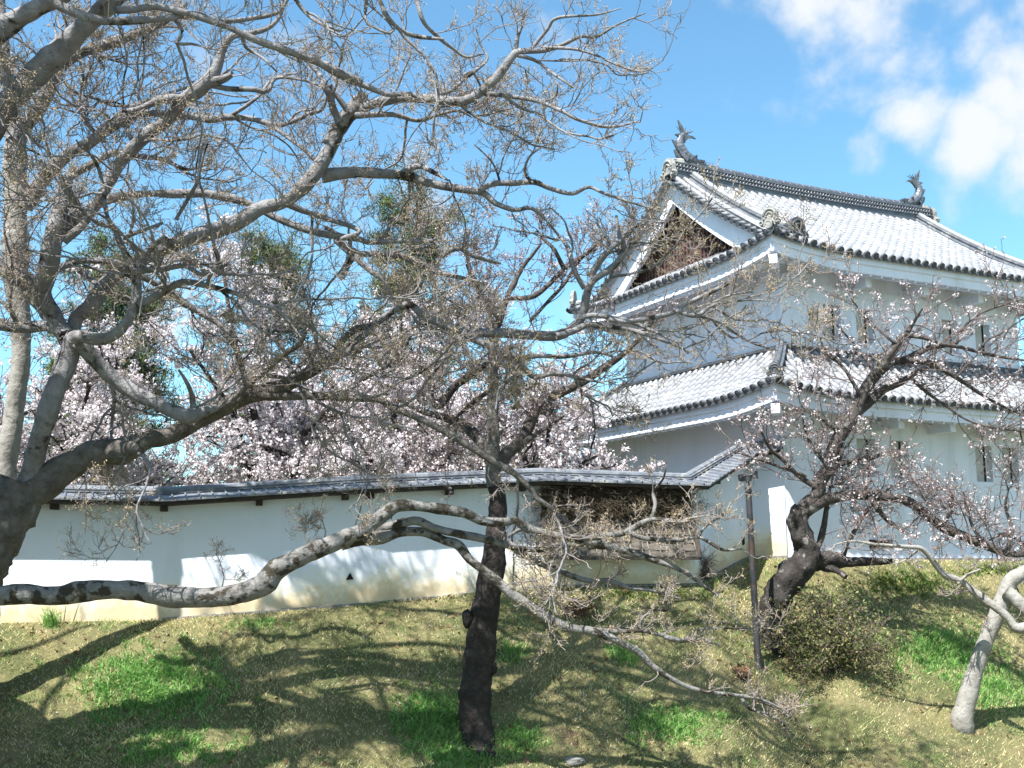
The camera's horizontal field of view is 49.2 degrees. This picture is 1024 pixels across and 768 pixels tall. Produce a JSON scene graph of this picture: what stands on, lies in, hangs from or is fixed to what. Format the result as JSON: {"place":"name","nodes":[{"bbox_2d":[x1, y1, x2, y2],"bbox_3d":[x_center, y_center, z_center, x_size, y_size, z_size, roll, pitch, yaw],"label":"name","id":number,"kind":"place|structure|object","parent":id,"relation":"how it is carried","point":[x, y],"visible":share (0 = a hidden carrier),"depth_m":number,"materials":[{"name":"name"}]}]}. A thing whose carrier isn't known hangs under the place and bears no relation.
{"place":"outdoors","nodes":[
{"label":"outdoors","id":0,"kind":"place"},
{"bbox_2d":[0,557,1023,767],"bbox_3d":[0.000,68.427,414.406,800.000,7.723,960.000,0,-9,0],"label":"ground","id":1,"kind":"structure","parent":0,"point":[813,690],"depth_m":20.22,"materials":[{"name":"plant"}]},
{"bbox_2d":[31,605,72,628],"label":"grass clump","id":2,"kind":"object","parent":1,"relation":"on","point":[52,620],"visible":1,"depth_m":20.28,"materials":[{"name":"green plant"}]},
{"bbox_2d":[24,349,81,454],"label":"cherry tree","id":3,"kind":"object","parent":1,"relation":"on","point":[52,361],"depth_m":38.51,"materials":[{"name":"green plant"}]},
{"bbox_2d":[0,337,142,476],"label":"cherry tree","id":4,"kind":"object","parent":1,"relation":"on","point":[25,436],"visible":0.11,"depth_m":27.07,"materials":[{"name":"pink plant"}]},
{"bbox_2d":[17,223,187,480],"bbox_3d":[-11.764,0.593,32.109,5.022,11.116,4.823,4,-10,-25],"label":"evergreen tree","id":5,"kind":"object","parent":1,"relation":"on","point":[107,305],"visible":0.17,"depth_m":32.63,"materials":[{"name":"green plant"}]},
{"bbox_2d":[4,256,245,486],"bbox_3d":[-9.333,1.214,26.260,6.262,8.132,7.008,0,-9,0],"label":"cherry tree","id":6,"kind":"object","parent":1,"relation":"on","point":[90,411],"visible":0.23,"depth_m":25.39,"materials":[{"name":"pink plant"}]},
{"bbox_2d":[12,630,267,743],"bbox_3d":[-6.209,5.179,19.196,4.265,1.747,2.495,0,-9,0],"label":"grass clump","id":7,"kind":"object","parent":1,"relation":"on","point":[157,697],"visible":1,"depth_m":19.07,"materials":[{"name":"green plant"}]},
{"bbox_2d":[75,712,265,767],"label":"grass clump","id":8,"kind":"object","parent":1,"relation":"on","point":[156,752],"visible":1,"depth_m":17.84,"materials":[{"name":"green plant"}]},
{"bbox_2d":[0,0,353,614],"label":"bare tree","id":9,"kind":"object","parent":1,"relation":"on","point":[12,425],"visible":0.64,"depth_m":18.78,"materials":[{"name":"grey plant"}]},
{"bbox_2d":[219,615,305,632],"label":"grass clump","id":10,"kind":"object","parent":1,"relation":"on","point":[262,624],"visible":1,"depth_m":20.77,"materials":[{"name":"green plant"}]},
{"bbox_2d":[184,218,359,479],"bbox_3d":[-6.911,0.543,32.532,4.832,11.336,5.176,8,-12,-43],"label":"evergreen tree","id":11,"kind":"object","parent":1,"relation":"on","point":[270,247],"visible":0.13,"depth_m":32.87,"materials":[{"name":"green plant"}]},
{"bbox_2d":[140,201,518,482],"bbox_3d":[-4.331,0.763,28.073,9.003,9.420,7.988,0,-9,0],"label":"cherry tree","id":12,"kind":"object","parent":1,"relation":"on","point":[259,417],"visible":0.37,"depth_m":26.32,"materials":[{"name":"pink plant"}]},
{"bbox_2d":[200,246,535,469],"bbox_3d":[-3.934,1.163,32.873,9.614,9.790,6.633,0,-9,0],"label":"cherry tree","id":13,"kind":"object","parent":1,"relation":"on","point":[267,296],"visible":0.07,"depth_m":31.69,"materials":[{"name":"pink plant"}]},
{"bbox_2d":[209,313,529,481],"bbox_3d":[-3.012,1.546,26.903,8.338,7.045,5.709,0,-9,0],"label":"cherry tree","id":14,"kind":"object","parent":1,"relation":"on","point":[403,462],"visible":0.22,"depth_m":26.12,"materials":[{"name":"pink plant"}]},
{"bbox_2d":[0,439,786,622],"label":"castle wall","id":15,"kind":"structure","parent":1,"relation":"on","point":[247,521],"depth_m":21.84,"materials":[{"name":"white paint"}]},
{"bbox_2d":[522,469,717,531],"bbox_3d":[2.260,2.517,23.347,4.190,1.480,0.839,1,-9,-9],"label":"dry vine","id":16,"kind":"object","parent":15,"relation":"attached to","point":[601,503],"visible":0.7,"depth_m":23.23,"materials":[{"name":"brown plant"}]},
{"bbox_2d":[339,156,473,474],"bbox_3d":[-3.389,-0.500,34.262,5.071,13.430,4.246,8,-12,-42],"label":"evergreen tree","id":17,"kind":"object","parent":1,"relation":"on","point":[387,201],"visible":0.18,"depth_m":34.82,"materials":[{"name":"green plant"}]},
{"bbox_2d":[364,675,502,764],"bbox_3d":[-1.335,5.685,18.957,2.422,1.304,1.984,0,-9,0],"label":"grass clump","id":18,"kind":"object","parent":1,"relation":"on","point":[437,722],"visible":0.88,"depth_m":18.86,"materials":[{"name":"green plant"}]},
{"bbox_2d":[0,0,885,740],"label":"bare tree","id":19,"kind":"object","parent":1,"relation":"on","point":[32,488],"visible":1,"depth_m":17.05,"materials":[{"name":"grey plant"}]},
{"bbox_2d":[406,730,511,767],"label":"grass clump","id":20,"kind":"object","parent":1,"relation":"on","point":[468,758],"visible":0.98,"depth_m":18.20,"materials":[{"name":"green plant"}]},
{"bbox_2d":[0,563,1018,767],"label":"fallen petals","id":21,"kind":"object","parent":1,"relation":"on","point":[325,763],"visible":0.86,"depth_m":20.09,"materials":[{"name":"pink plant"}]},
{"bbox_2d":[499,638,536,668],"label":"grass clump","id":22,"kind":"object","parent":1,"relation":"on","point":[517,650],"visible":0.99,"depth_m":20.59,"materials":[{"name":"green plant"}]},
{"bbox_2d":[369,329,668,471],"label":"cherry tree","id":23,"kind":"object","parent":1,"relation":"on","point":[546,447],"visible":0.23,"depth_m":25.96,"materials":[{"name":"pink plant"}]},
{"bbox_2d":[499,352,550,455],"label":"tree","id":24,"kind":"object","parent":1,"relation":"on","point":[516,377],"visible":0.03,"depth_m":39.93,"materials":[{"name":"green plant"}]},
{"bbox_2d":[493,715,560,764],"bbox_3d":[0.134,5.957,18.717,1.414,0.713,0.982,0,-9,0],"label":"grass clump","id":25,"kind":"object","parent":1,"relation":"on","point":[518,737],"visible":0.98,"depth_m":18.70,"materials":[{"name":"green plant"}]},
{"bbox_2d":[384,189,698,759],"bbox_3d":[0.396,1.359,19.867,5.961,10.078,2.764,-2,-9,10],"label":"cherry tree","id":26,"kind":"object","parent":1,"relation":"on","point":[480,624],"visible":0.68,"depth_m":19.89,"materials":[{"name":"black plant"}]},
{"bbox_2d":[564,757,585,766],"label":"stone","id":27,"kind":"object","parent":1,"relation":"on","point":[574,761],"visible":1,"depth_m":18.30,"materials":[{"name":"grey stone"}]},
{"bbox_2d":[562,593,598,620],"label":"dead leaves","id":28,"kind":"object","parent":1,"relation":"on","point":[579,612],"visible":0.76,"depth_m":21.97,"materials":[{"name":"brown plant"}]},
{"bbox_2d":[600,640,647,668],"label":"grass clump","id":29,"kind":"object","parent":1,"relation":"on","point":[622,653],"visible":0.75,"depth_m":20.93,"materials":[{"name":"green plant"}]},
{"bbox_2d":[518,585,757,603],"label":"weeds","id":30,"kind":"object","parent":1,"relation":"on","point":[620,592],"visible":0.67,"depth_m":22.77,"materials":[{"name":"green plant"}]},
{"bbox_2d":[601,694,727,753],"bbox_3d":[2.655,5.906,19.374,2.276,0.901,1.286,5,-10,-27],"label":"grass clump","id":31,"kind":"object","parent":1,"relation":"on","point":[677,723],"visible":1,"depth_m":19.39,"materials":[{"name":"green plant"}]},
{"bbox_2d":[671,544,723,580],"bbox_3d":[3.709,3.935,24.006,1.805,1.184,1.200,0,-9,0],"label":"bramble","id":32,"kind":"object","parent":1,"relation":"on","point":[705,565],"visible":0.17,"depth_m":23.86,"materials":[{"name":"plant"}]},
{"bbox_2d":[713,707,732,724],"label":"grass clump","id":33,"kind":"object","parent":1,"relation":"on","point":[724,716],"visible":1,"depth_m":19.75,"materials":[{"name":"green plant"}]},
{"bbox_2d":[729,663,755,681],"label":"dead leaves","id":34,"kind":"object","parent":1,"relation":"on","point":[745,674],"visible":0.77,"depth_m":21.11,"materials":[{"name":"brown plant"}]},
{"bbox_2d":[738,470,762,670],"bbox_3d":[4.724,3.674,22.098,0.404,3.932,0.160,0,-9,0],"label":"iron post","id":35,"kind":"object","parent":1,"relation":"on","point":[752,564],"visible":0.88,"depth_m":22.06,"materials":[{"name":"grey metal"}]},
{"bbox_2d":[558,120,1023,561],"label":"castle turret","id":36,"kind":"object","parent":1,"relation":"on","point":[915,242],"visible":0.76,"depth_m":29.33,"materials":[{"name":"white paint"}]},
{"bbox_2d":[823,306,836,339],"bbox_3d":[8.133,-1.555,28.759,0.566,0.911,0.087,4,-10,-26],"label":"window","id":37,"kind":"structure","parent":36,"relation":"in","point":[833,313],"depth_m":28.75,"materials":[{"name":"grey paint"}]},
{"bbox_2d":[856,310,868,343],"bbox_3d":[9.128,-1.479,29.245,0.566,0.911,0.087,4,-10,-26],"label":"window","id":38,"kind":"structure","parent":36,"relation":"in","point":[858,315],"depth_m":29.22,"materials":[{"name":"grey paint"}]},
{"bbox_2d":[856,439,871,476],"bbox_3d":[8.728,1.850,27.845,0.595,0.941,0.087,4,-10,-26],"label":"window","id":39,"kind":"structure","parent":36,"relation":"in","point":[860,442],"depth_m":27.84,"materials":[{"name":"grey paint"}]},
{"bbox_2d":[890,441,903,477],"bbox_3d":[9.714,1.925,28.326,0.595,0.941,0.087,4,-10,-26],"label":"window","id":40,"kind":"structure","parent":36,"relation":"in","point":[897,445],"depth_m":28.31,"materials":[{"name":"grey paint"}]},
{"bbox_2d":[942,321,952,352],"bbox_3d":[11.880,-1.270,30.589,0.566,0.911,0.087,4,-10,-26],"label":"window","id":41,"kind":"structure","parent":36,"relation":"in","point":[947,349],"depth_m":30.58,"materials":[{"name":"grey paint"}]},
{"bbox_2d":[975,325,985,356],"bbox_3d":[13.001,-1.185,31.136,0.566,0.911,0.087,4,-10,-26],"label":"window","id":42,"kind":"structure","parent":36,"relation":"in","point":[979,337],"depth_m":31.13,"materials":[{"name":"grey paint"}]},
{"bbox_2d":[975,446,987,481],"bbox_3d":[12.403,2.129,29.639,0.595,0.941,0.087,4,-10,-26],"label":"window","id":43,"kind":"structure","parent":36,"relation":"in","point":[982,478],"depth_m":29.62,"materials":[{"name":"grey paint"}]},
{"bbox_2d":[1002,448,1014,482],"bbox_3d":[13.300,2.198,30.077,0.595,0.941,0.087,4,-10,-26],"label":"window","id":44,"kind":"structure","parent":36,"relation":"in","point":[1004,450],"depth_m":30.06,"materials":[{"name":"grey paint"}]},
{"bbox_2d":[743,579,908,684],"bbox_3d":[6.304,4.942,22.347,3.204,2.052,2.272,3,-9,-21],"label":"shrub","id":45,"kind":"object","parent":1,"relation":"on","point":[820,641],"visible":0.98,"depth_m":22.15,"materials":[{"name":"green plant"}]},
{"bbox_2d":[708,237,1023,658],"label":"cherry tree","id":46,"kind":"object","parent":1,"relation":"on","point":[803,563],"visible":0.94,"depth_m":23.20,"materials":[{"name":"pink plant"}]},
{"bbox_2d":[842,565,971,605],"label":"weeds","id":47,"kind":"object","parent":1,"relation":"on","point":[909,581],"visible":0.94,"depth_m":25.77,"materials":[{"name":"green plant"}]},
{"bbox_2d":[808,517,1023,734],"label":"leaning tree","id":48,"kind":"object","parent":1,"relation":"on","point":[1005,599],"visible":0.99,"depth_m":21.32,"materials":[{"name":"grey plant"}]},
{"bbox_2d":[869,612,1017,690],"bbox_3d":[8.998,5.607,23.580,4.654,1.485,1.952,6,-11,-33],"label":"grass clump","id":49,"kind":"object","parent":1,"relation":"on","point":[944,642],"visible":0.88,"depth_m":23.60,"materials":[{"name":"green plant"}]},
{"bbox_2d":[936,652,1023,727],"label":"grass clump","id":50,"kind":"object","parent":1,"relation":"on","point":[999,684],"visible":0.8,"depth_m":22.86,"materials":[{"name":"green plant"}]},
{"bbox_2d":[955,562,1016,577],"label":"weeds","id":51,"kind":"object","parent":1,"relation":"on","point":[996,570],"visible":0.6,"depth_m":27.45,"materials":[{"name":"green plant"}]},
{"bbox_2d":[0,0,1023,485],"label":"sky","id":52,"kind":"structure","parent":0,"point":[861,97],"materials":[{"name":"blue"}]}
]}

